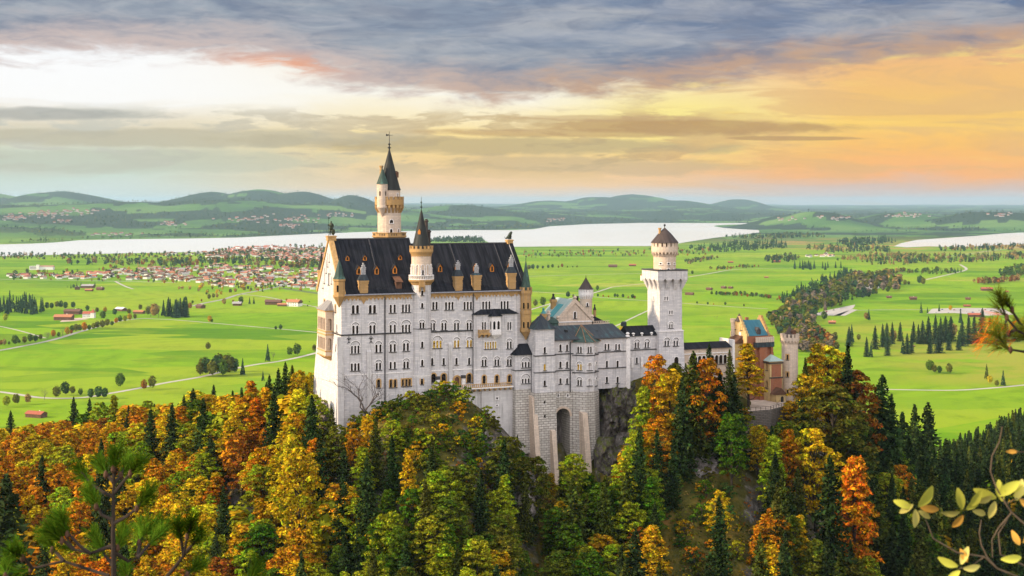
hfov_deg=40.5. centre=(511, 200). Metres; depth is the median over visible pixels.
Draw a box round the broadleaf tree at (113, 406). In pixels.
[107,395,118,429]
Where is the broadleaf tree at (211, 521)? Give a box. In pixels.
[188,516,219,554]
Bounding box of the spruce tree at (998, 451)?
[995,444,1002,467]
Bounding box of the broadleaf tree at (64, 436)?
[47,432,78,460]
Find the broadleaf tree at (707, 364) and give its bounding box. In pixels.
[686,357,727,453]
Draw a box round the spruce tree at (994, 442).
[992,433,996,450]
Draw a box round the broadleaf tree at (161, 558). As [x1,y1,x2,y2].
[147,554,176,567]
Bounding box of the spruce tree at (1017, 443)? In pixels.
[1011,425,1021,457]
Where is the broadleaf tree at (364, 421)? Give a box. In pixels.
[359,414,374,450]
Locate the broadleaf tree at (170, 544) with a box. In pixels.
[157,532,197,569]
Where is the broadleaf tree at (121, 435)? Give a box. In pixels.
[104,431,135,455]
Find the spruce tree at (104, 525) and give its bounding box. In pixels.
[84,439,111,560]
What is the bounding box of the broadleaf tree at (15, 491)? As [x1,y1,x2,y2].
[5,489,27,529]
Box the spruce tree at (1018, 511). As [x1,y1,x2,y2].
[1011,500,1023,530]
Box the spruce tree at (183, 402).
[181,395,187,407]
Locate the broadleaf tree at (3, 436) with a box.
[0,428,8,440]
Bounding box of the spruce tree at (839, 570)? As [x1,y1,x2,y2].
[832,552,846,575]
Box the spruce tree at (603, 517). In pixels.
[592,478,617,567]
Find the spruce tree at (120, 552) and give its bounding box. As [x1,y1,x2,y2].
[116,543,130,575]
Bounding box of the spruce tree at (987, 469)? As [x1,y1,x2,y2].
[982,442,996,485]
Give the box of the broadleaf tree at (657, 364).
[642,354,674,418]
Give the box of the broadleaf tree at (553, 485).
[546,473,556,501]
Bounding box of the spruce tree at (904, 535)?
[889,513,915,575]
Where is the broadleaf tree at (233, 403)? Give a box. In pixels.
[222,401,236,428]
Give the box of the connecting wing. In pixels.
[621,321,656,380]
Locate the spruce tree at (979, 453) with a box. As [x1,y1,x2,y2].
[976,446,983,471]
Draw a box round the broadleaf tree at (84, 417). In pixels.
[71,413,92,428]
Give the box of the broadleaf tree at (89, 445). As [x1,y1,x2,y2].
[76,438,96,458]
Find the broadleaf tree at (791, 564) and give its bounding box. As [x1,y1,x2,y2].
[780,551,798,575]
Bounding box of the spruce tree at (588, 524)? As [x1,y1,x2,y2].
[579,494,595,545]
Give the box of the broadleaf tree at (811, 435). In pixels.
[785,428,844,532]
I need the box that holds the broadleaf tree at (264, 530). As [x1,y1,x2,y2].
[231,523,287,572]
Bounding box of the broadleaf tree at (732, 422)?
[711,412,753,488]
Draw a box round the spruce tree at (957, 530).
[948,526,967,574]
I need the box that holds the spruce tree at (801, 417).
[792,399,814,482]
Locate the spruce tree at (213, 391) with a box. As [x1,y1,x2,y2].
[211,384,216,397]
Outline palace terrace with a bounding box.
[431,382,513,436]
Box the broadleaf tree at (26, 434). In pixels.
[7,431,36,455]
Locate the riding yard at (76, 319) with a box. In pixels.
[60,318,86,321]
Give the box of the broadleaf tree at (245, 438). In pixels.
[220,430,262,499]
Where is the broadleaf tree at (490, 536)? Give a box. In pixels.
[485,532,499,573]
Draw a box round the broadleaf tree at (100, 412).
[88,402,110,426]
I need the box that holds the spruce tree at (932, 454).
[927,438,941,491]
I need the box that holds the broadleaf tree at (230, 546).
[226,525,264,564]
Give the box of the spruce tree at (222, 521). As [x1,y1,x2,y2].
[212,486,231,559]
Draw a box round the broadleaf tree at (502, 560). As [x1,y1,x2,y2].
[478,550,516,575]
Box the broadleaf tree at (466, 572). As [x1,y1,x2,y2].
[460,568,476,575]
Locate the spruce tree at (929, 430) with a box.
[918,402,942,479]
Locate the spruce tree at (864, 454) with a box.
[849,410,876,501]
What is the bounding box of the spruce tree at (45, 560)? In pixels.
[34,534,54,575]
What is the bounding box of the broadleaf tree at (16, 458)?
[8,453,30,482]
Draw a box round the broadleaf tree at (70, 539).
[55,529,79,560]
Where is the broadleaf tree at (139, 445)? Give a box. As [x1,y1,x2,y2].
[128,440,155,466]
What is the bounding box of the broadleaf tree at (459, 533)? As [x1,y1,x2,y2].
[444,499,473,547]
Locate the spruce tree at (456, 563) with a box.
[451,548,463,575]
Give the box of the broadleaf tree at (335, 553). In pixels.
[327,544,347,575]
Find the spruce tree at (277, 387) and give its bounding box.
[271,368,285,414]
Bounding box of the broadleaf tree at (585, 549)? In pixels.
[574,546,601,575]
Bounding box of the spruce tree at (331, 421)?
[324,405,339,481]
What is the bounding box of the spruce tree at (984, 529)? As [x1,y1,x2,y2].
[976,498,993,552]
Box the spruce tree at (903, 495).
[897,486,912,535]
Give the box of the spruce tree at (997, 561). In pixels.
[987,537,1006,575]
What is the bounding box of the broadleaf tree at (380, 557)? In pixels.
[365,553,399,575]
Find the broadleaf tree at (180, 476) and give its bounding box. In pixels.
[163,471,194,513]
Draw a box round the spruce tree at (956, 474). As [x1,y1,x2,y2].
[951,448,963,500]
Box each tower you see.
[372,131,406,237]
[409,198,433,394]
[578,278,593,314]
[641,224,687,371]
[780,326,798,419]
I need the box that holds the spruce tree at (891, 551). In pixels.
[875,522,907,575]
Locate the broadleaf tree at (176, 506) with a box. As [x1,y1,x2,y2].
[162,503,185,558]
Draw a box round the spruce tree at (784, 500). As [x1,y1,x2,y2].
[770,467,790,549]
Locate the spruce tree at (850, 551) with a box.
[846,539,854,575]
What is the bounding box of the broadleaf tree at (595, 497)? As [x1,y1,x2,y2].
[577,482,622,541]
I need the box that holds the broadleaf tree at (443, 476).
[414,469,466,528]
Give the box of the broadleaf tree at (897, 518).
[891,509,915,553]
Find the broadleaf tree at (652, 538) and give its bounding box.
[639,524,672,575]
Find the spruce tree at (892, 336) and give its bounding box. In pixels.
[890,322,895,343]
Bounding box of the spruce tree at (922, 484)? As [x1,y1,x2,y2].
[915,479,929,510]
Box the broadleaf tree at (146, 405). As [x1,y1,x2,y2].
[141,400,152,412]
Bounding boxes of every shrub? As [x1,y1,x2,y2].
[344,421,360,430]
[347,415,359,428]
[352,418,366,432]
[359,410,369,424]
[371,401,391,417]
[371,408,383,421]
[372,413,380,423]
[382,400,395,415]
[384,400,401,415]
[386,411,401,421]
[389,411,402,420]
[394,455,403,465]
[394,461,403,477]
[395,394,406,403]
[395,430,411,444]
[396,406,404,419]
[396,439,407,454]
[397,433,412,450]
[398,400,409,409]
[402,423,419,433]
[403,390,415,406]
[405,438,419,450]
[407,390,418,404]
[407,416,416,426]
[407,449,421,469]
[410,396,425,412]
[410,441,426,457]
[411,394,428,408]
[411,428,429,442]
[413,454,425,468]
[415,408,434,424]
[415,432,426,448]
[421,390,441,405]
[421,434,439,451]
[421,454,436,470]
[425,424,441,441]
[425,444,441,457]
[426,389,437,399]
[427,399,438,410]
[428,413,443,423]
[429,381,445,394]
[434,414,449,427]
[435,423,448,435]
[435,431,444,441]
[439,384,452,396]
[439,401,448,410]
[439,418,451,429]
[441,440,456,452]
[444,430,453,440]
[447,381,459,395]
[448,414,459,425]
[449,400,466,416]
[451,384,466,396]
[453,389,471,401]
[453,436,463,443]
[454,429,471,446]
[457,434,472,448]
[462,453,474,464]
[463,386,474,402]
[463,446,485,464]
[465,458,479,473]
[466,427,484,444]
[467,416,483,428]
[467,429,478,441]
[467,438,475,448]
[470,443,479,456]
[473,413,486,427]
[474,457,486,471]
[475,433,489,449]
[476,422,492,439]
[476,447,485,459]
[480,443,488,455]
[481,405,495,418]
[483,487,490,504]
[484,466,496,479]
[485,475,496,488]
[488,415,502,429]
[489,421,499,431]
[516,531,524,542]
[528,566,536,575]
[529,525,538,538]
[542,545,551,554]
[660,505,671,519]
[670,514,681,523]
[671,473,683,491]
[672,523,682,535]
[672,535,684,547]
[674,534,688,546]
[675,519,693,535]
[682,546,704,560]
[686,550,705,569]
[690,502,712,522]
[691,561,703,575]
[697,479,715,498]
[698,509,716,525]
[701,466,715,482]
[704,539,712,549]
[718,482,727,491]
[722,485,737,499]
[725,505,735,519]
[728,540,744,559]
[742,407,755,419]
[743,415,752,428]
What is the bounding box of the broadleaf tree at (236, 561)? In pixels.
[232,550,268,575]
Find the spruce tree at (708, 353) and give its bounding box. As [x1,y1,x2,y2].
[700,342,716,413]
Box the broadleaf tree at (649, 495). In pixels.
[636,476,667,533]
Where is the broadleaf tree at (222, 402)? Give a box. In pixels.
[210,394,235,424]
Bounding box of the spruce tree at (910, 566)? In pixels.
[907,559,914,575]
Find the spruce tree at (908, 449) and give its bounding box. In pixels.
[904,436,919,480]
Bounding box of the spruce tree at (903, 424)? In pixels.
[896,411,911,446]
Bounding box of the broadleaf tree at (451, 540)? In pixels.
[429,523,461,575]
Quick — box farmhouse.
[286,299,302,306]
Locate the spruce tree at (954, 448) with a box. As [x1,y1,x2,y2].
[951,442,959,461]
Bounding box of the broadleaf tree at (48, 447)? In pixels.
[30,442,58,467]
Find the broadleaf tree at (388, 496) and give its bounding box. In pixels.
[376,489,398,513]
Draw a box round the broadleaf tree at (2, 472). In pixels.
[0,469,12,486]
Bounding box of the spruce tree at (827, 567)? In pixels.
[817,528,834,575]
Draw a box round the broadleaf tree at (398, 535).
[385,525,413,575]
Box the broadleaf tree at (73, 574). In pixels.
[65,572,78,575]
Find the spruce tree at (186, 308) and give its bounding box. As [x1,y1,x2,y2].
[183,298,189,317]
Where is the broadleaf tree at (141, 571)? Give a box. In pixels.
[133,565,155,575]
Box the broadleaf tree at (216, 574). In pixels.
[209,571,220,575]
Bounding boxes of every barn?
[24,410,46,417]
[53,314,74,319]
[63,308,82,314]
[81,284,94,287]
[114,307,126,310]
[133,310,144,313]
[195,304,205,308]
[232,301,242,305]
[264,299,281,304]
[828,320,835,323]
[909,296,916,299]
[968,313,980,316]
[980,287,992,290]
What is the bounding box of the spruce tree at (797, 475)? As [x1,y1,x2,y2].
[791,465,813,545]
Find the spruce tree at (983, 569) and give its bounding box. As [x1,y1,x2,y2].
[974,535,992,575]
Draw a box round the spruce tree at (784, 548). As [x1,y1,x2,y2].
[774,531,796,575]
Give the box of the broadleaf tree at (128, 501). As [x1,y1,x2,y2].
[108,491,138,525]
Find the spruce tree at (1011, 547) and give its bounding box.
[1005,534,1015,571]
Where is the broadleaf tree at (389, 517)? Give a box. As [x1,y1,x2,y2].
[363,511,414,567]
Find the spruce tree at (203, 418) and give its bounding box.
[189,397,212,471]
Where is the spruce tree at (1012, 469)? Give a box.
[1006,456,1016,482]
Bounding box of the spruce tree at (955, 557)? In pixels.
[949,534,969,575]
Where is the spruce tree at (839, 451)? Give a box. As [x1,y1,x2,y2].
[819,430,850,532]
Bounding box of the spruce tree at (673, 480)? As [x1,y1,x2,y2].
[663,439,683,512]
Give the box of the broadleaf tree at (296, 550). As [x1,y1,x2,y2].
[268,545,327,575]
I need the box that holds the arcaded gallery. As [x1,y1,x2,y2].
[684,337,734,390]
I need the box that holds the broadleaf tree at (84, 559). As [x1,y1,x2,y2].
[74,554,91,575]
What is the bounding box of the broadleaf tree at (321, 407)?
[298,393,329,437]
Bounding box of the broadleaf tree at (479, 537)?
[463,535,489,574]
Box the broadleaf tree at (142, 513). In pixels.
[132,504,149,534]
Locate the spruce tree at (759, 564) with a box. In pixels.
[748,532,772,575]
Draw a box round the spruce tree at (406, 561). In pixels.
[395,540,413,574]
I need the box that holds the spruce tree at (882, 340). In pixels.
[880,323,885,347]
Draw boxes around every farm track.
[0,326,44,337]
[166,319,316,332]
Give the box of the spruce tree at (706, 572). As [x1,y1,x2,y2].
[702,564,710,575]
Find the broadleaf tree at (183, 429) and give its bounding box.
[166,423,199,459]
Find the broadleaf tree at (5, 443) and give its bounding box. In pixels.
[0,432,29,469]
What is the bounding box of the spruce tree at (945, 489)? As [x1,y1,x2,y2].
[939,471,949,517]
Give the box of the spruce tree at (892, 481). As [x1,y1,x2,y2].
[885,472,897,517]
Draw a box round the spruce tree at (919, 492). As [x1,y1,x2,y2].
[915,482,922,509]
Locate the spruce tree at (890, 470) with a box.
[881,459,901,506]
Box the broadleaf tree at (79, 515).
[66,500,93,543]
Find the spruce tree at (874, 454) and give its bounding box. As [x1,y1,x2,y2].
[867,429,885,506]
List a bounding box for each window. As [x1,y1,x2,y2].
[349,340,360,353]
[350,362,360,371]
[351,304,359,313]
[351,322,359,334]
[368,304,376,313]
[368,321,376,333]
[374,340,382,352]
[374,359,382,370]
[376,378,380,388]
[388,320,397,332]
[388,340,396,352]
[389,304,395,313]
[389,361,396,369]
[389,379,397,387]
[400,319,411,332]
[401,304,410,312]
[401,339,410,351]
[401,378,411,386]
[402,358,410,368]
[418,319,425,328]
[420,359,423,366]
[431,301,437,309]
[431,319,436,330]
[431,335,442,348]
[431,372,436,382]
[440,319,447,330]
[440,372,446,381]
[444,301,453,310]
[452,319,460,330]
[452,336,460,347]
[463,301,472,309]
[465,319,472,330]
[465,336,472,347]
[466,373,472,382]
[467,357,470,364]
[480,356,487,366]
[481,301,491,309]
[481,321,486,329]
[481,374,486,384]
[484,341,496,349]
[493,356,500,366]
[494,374,499,383]
[500,300,508,309]
[505,338,512,348]
[505,355,511,365]
[506,321,512,330]
[507,374,511,383]
[520,357,530,367]
[520,373,530,383]
[565,344,568,351]
[565,361,568,368]
[576,361,582,370]
[576,376,582,385]
[577,346,582,353]
[587,346,591,353]
[587,362,592,370]
[587,378,592,385]
[604,343,609,350]
[614,343,620,350]
[633,339,640,348]
[643,338,650,347]
[663,337,670,346]
[668,321,673,328]
[672,337,679,346]
[715,354,718,364]
[719,354,722,364]
[723,354,727,363]
[785,354,789,359]
[785,371,789,377]
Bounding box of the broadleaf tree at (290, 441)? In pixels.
[268,434,308,527]
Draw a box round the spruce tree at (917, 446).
[912,428,938,504]
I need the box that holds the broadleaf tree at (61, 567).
[54,555,71,575]
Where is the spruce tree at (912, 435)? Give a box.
[910,430,916,450]
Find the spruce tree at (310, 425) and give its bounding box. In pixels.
[301,395,325,483]
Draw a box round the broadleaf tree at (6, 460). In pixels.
[0,455,15,472]
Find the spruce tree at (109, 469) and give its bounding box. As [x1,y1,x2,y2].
[105,460,116,509]
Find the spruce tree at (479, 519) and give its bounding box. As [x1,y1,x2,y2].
[469,470,491,538]
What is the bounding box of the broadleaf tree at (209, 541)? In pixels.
[190,534,234,575]
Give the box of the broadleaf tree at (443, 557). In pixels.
[425,543,455,575]
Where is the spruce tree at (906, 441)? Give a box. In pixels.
[901,431,919,475]
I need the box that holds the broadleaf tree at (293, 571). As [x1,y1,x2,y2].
[277,558,317,575]
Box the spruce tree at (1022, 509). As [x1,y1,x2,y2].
[1019,495,1023,519]
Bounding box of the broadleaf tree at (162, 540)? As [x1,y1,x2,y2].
[155,536,167,553]
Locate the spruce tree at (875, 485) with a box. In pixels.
[866,478,883,540]
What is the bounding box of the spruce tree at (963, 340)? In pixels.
[956,320,968,345]
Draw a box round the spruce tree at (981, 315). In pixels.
[977,308,986,341]
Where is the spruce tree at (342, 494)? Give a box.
[323,474,357,572]
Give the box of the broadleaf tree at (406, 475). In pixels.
[398,448,419,522]
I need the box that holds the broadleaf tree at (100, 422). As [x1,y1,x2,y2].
[91,418,109,437]
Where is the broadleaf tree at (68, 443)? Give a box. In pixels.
[57,442,76,463]
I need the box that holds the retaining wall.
[747,406,789,429]
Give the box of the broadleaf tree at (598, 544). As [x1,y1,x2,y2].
[587,533,619,573]
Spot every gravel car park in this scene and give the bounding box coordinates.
[817,305,854,315]
[833,309,855,315]
[928,308,1012,315]
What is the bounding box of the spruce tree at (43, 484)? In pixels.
[34,455,51,503]
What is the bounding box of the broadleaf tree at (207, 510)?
[177,503,219,543]
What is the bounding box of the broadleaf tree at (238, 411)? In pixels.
[223,403,260,440]
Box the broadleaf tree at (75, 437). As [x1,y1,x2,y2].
[57,432,81,453]
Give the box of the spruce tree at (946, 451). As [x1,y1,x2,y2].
[933,438,959,504]
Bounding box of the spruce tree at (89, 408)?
[85,398,91,418]
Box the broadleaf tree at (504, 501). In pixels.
[483,489,519,529]
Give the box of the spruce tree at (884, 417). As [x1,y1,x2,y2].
[867,374,915,488]
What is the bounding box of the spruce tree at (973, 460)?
[969,446,977,478]
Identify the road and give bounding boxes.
[0,318,152,350]
[0,352,315,398]
[15,279,175,282]
[192,283,295,305]
[531,297,765,309]
[889,384,1023,390]
[926,264,967,279]
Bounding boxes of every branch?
[893,427,1023,575]
[962,283,1023,357]
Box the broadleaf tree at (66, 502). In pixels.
[51,498,80,533]
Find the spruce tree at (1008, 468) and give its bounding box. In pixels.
[1004,457,1010,482]
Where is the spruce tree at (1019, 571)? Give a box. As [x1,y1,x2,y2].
[1017,562,1023,575]
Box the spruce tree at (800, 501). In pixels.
[792,477,809,562]
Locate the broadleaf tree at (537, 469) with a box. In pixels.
[516,456,554,535]
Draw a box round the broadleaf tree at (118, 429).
[111,426,137,455]
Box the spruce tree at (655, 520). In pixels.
[647,502,667,575]
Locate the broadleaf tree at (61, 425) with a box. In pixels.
[52,420,70,433]
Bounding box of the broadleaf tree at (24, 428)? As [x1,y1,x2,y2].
[16,425,36,449]
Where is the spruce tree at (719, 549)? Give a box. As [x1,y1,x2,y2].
[705,496,732,575]
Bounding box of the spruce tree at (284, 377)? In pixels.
[280,362,289,399]
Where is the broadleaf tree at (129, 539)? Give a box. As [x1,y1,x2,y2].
[124,528,133,545]
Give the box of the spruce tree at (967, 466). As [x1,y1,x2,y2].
[962,457,970,491]
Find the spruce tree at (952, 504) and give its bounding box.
[943,482,962,527]
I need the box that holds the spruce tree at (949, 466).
[937,441,954,486]
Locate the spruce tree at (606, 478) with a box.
[605,474,616,530]
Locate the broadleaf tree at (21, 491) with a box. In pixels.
[14,488,28,511]
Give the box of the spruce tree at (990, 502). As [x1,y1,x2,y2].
[985,485,996,529]
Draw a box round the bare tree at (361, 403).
[323,368,390,416]
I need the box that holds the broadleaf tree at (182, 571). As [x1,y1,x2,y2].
[161,568,191,575]
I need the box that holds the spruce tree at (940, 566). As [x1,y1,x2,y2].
[932,535,954,575]
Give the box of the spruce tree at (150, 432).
[143,408,162,460]
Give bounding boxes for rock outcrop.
[317,397,328,426]
[513,479,536,520]
[685,452,721,478]
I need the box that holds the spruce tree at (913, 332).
[909,322,917,342]
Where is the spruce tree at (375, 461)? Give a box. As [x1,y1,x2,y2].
[360,418,387,492]
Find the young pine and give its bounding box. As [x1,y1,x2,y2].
[0,438,267,575]
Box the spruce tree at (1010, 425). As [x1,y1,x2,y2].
[1007,418,1015,441]
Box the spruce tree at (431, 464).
[415,447,443,539]
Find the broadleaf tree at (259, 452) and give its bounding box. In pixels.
[238,446,277,504]
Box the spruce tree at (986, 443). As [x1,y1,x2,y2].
[984,438,989,454]
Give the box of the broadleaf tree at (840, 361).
[824,352,861,435]
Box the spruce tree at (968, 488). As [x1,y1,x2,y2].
[963,484,974,533]
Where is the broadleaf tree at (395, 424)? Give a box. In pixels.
[380,420,406,453]
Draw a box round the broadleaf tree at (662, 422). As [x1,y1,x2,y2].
[636,417,677,471]
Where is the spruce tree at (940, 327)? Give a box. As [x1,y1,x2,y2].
[939,319,944,342]
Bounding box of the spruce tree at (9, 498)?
[0,472,44,575]
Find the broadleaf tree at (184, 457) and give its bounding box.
[170,448,187,464]
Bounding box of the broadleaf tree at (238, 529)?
[221,524,260,574]
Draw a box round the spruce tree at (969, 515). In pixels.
[961,489,982,562]
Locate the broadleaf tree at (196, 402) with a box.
[183,399,209,423]
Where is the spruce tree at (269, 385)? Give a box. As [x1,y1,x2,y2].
[266,374,272,394]
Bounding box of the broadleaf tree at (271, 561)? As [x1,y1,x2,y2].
[261,558,284,572]
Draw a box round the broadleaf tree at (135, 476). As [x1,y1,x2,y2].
[123,466,152,487]
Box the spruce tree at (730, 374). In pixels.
[723,349,736,412]
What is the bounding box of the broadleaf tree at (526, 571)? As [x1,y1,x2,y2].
[517,550,533,575]
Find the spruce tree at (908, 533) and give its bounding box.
[898,513,913,566]
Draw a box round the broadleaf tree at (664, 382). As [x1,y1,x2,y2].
[649,373,689,452]
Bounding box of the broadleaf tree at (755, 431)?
[746,425,767,479]
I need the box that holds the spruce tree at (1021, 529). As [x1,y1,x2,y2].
[1014,527,1022,561]
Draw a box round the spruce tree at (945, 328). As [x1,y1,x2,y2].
[941,316,952,342]
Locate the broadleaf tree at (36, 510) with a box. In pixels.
[24,505,53,537]
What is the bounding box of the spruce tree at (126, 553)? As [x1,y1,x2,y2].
[119,542,133,575]
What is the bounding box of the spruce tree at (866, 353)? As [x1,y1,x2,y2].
[863,337,868,356]
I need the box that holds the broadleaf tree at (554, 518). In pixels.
[537,506,568,552]
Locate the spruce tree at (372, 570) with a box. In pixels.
[367,547,379,575]
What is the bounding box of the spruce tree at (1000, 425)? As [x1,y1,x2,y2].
[995,416,1005,443]
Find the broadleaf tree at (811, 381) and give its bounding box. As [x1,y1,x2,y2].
[785,373,824,431]
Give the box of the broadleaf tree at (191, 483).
[177,476,211,510]
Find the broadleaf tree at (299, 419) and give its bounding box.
[279,412,315,447]
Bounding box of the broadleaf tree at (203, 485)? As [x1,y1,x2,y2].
[189,480,210,510]
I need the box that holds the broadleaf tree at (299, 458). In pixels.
[263,446,325,554]
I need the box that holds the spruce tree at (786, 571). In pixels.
[779,554,792,575]
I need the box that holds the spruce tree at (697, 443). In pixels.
[665,351,723,467]
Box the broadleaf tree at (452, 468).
[438,465,469,500]
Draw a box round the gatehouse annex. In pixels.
[763,352,785,401]
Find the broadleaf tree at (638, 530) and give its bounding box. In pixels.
[623,527,646,550]
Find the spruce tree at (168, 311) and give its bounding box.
[164,297,171,316]
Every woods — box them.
[0,190,1022,241]
[431,231,1023,283]
[710,266,902,354]
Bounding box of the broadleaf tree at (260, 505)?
[248,498,274,552]
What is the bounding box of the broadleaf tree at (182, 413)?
[168,406,189,440]
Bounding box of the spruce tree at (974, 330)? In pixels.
[970,315,979,342]
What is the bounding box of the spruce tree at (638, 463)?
[629,429,650,526]
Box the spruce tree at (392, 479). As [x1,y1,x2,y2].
[379,435,401,505]
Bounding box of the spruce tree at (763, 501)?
[759,459,788,522]
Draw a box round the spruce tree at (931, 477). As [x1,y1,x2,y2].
[926,467,944,519]
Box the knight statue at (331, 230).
[325,218,336,240]
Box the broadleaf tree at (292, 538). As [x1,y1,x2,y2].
[275,527,325,562]
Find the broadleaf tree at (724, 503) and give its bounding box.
[703,490,733,532]
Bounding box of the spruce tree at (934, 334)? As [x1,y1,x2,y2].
[931,315,937,343]
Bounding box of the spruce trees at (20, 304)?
[0,260,1023,575]
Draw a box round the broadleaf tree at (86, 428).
[78,423,101,443]
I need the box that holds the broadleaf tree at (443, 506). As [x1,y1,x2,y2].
[432,495,474,560]
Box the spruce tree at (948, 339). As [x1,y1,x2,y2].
[945,330,951,350]
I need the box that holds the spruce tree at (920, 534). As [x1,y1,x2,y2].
[910,508,934,572]
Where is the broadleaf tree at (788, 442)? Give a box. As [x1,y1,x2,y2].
[779,429,803,493]
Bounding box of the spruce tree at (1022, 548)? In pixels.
[1015,526,1023,572]
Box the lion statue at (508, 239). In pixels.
[505,231,513,243]
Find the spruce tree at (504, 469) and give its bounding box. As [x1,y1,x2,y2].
[492,439,518,523]
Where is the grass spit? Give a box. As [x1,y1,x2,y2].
[431,239,486,242]
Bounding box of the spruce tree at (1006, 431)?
[1003,425,1009,445]
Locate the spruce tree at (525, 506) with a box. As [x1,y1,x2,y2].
[516,471,538,548]
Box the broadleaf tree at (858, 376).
[820,369,886,461]
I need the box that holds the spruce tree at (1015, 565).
[1012,546,1023,575]
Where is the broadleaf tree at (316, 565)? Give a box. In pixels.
[307,562,334,575]
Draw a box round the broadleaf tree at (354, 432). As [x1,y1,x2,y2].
[340,428,365,482]
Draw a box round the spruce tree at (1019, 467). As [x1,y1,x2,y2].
[1012,448,1023,480]
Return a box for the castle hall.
[536,294,609,325]
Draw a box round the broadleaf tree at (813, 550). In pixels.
[796,541,823,575]
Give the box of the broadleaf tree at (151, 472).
[135,467,170,505]
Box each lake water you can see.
[0,223,758,255]
[896,232,1023,246]
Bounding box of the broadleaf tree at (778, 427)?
[762,420,804,472]
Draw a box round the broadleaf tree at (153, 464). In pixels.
[141,458,159,479]
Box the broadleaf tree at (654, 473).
[635,467,665,510]
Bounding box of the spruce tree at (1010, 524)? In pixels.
[1003,515,1015,540]
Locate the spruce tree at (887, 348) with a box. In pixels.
[883,334,889,355]
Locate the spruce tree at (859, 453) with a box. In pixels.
[846,451,872,546]
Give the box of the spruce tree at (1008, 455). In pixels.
[1004,453,1010,483]
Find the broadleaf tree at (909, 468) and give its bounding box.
[899,451,916,482]
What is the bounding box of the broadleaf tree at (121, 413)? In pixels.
[115,408,128,424]
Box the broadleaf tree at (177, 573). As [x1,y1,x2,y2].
[164,571,181,575]
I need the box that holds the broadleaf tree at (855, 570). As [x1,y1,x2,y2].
[834,557,866,575]
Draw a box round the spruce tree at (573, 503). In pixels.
[552,476,590,572]
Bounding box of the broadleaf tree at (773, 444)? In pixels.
[755,434,788,507]
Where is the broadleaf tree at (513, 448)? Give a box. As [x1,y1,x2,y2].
[482,436,532,491]
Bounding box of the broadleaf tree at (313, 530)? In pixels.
[303,520,330,571]
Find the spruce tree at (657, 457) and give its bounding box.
[648,428,668,503]
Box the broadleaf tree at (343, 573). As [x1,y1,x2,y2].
[340,571,349,575]
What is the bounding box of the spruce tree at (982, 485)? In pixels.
[974,479,987,523]
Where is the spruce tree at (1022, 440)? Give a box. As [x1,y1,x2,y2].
[1016,433,1023,453]
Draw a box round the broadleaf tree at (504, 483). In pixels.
[491,474,516,518]
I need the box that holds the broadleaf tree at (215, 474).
[209,472,221,493]
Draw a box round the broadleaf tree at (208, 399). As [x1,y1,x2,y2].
[193,395,218,416]
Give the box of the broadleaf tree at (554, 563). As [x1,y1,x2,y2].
[537,550,574,575]
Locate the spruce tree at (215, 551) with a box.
[208,531,224,571]
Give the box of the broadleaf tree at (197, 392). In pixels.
[180,390,204,402]
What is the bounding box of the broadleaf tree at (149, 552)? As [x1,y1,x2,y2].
[134,540,159,562]
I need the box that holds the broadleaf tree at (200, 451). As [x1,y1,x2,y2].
[186,447,226,476]
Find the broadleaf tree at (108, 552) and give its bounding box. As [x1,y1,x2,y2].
[94,549,117,568]
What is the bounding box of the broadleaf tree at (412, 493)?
[393,488,422,557]
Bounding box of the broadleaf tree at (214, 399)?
[199,394,217,408]
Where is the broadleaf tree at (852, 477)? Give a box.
[835,455,884,575]
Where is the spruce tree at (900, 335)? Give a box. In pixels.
[897,322,903,340]
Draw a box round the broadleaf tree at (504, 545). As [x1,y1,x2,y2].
[482,535,528,575]
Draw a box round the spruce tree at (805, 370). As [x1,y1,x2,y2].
[798,357,812,420]
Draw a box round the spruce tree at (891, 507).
[885,483,899,526]
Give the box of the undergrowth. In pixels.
[222,381,852,575]
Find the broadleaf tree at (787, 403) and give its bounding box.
[778,400,802,425]
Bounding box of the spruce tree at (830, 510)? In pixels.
[799,455,860,575]
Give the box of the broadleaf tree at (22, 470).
[10,466,35,489]
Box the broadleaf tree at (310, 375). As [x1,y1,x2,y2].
[304,372,313,390]
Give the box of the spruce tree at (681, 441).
[663,377,699,484]
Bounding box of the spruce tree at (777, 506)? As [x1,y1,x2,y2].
[764,482,793,569]
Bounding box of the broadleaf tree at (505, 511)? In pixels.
[495,507,520,564]
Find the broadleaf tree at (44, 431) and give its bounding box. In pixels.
[29,425,51,454]
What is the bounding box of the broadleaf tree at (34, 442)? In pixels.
[18,433,50,460]
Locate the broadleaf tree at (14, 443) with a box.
[7,436,23,472]
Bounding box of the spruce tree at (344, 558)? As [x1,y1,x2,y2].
[336,533,352,575]
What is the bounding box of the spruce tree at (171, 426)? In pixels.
[158,403,182,464]
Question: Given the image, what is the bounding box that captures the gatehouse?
[728,314,773,399]
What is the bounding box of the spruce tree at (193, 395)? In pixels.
[185,388,196,408]
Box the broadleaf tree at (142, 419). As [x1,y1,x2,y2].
[129,415,148,427]
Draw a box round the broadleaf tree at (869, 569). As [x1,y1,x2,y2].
[858,555,882,575]
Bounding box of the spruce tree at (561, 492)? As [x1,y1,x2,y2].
[553,468,568,506]
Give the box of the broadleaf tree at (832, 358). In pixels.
[807,345,851,434]
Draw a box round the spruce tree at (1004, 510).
[989,501,1008,539]
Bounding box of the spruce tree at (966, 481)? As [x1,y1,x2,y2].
[962,469,971,498]
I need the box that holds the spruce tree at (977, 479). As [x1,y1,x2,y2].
[973,455,984,492]
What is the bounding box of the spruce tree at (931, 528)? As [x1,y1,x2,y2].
[922,512,938,571]
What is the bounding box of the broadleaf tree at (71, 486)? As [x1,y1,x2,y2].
[67,462,82,497]
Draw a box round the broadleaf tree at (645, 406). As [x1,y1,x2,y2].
[622,385,655,460]
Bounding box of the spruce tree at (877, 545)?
[861,485,891,574]
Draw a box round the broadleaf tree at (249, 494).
[237,464,279,512]

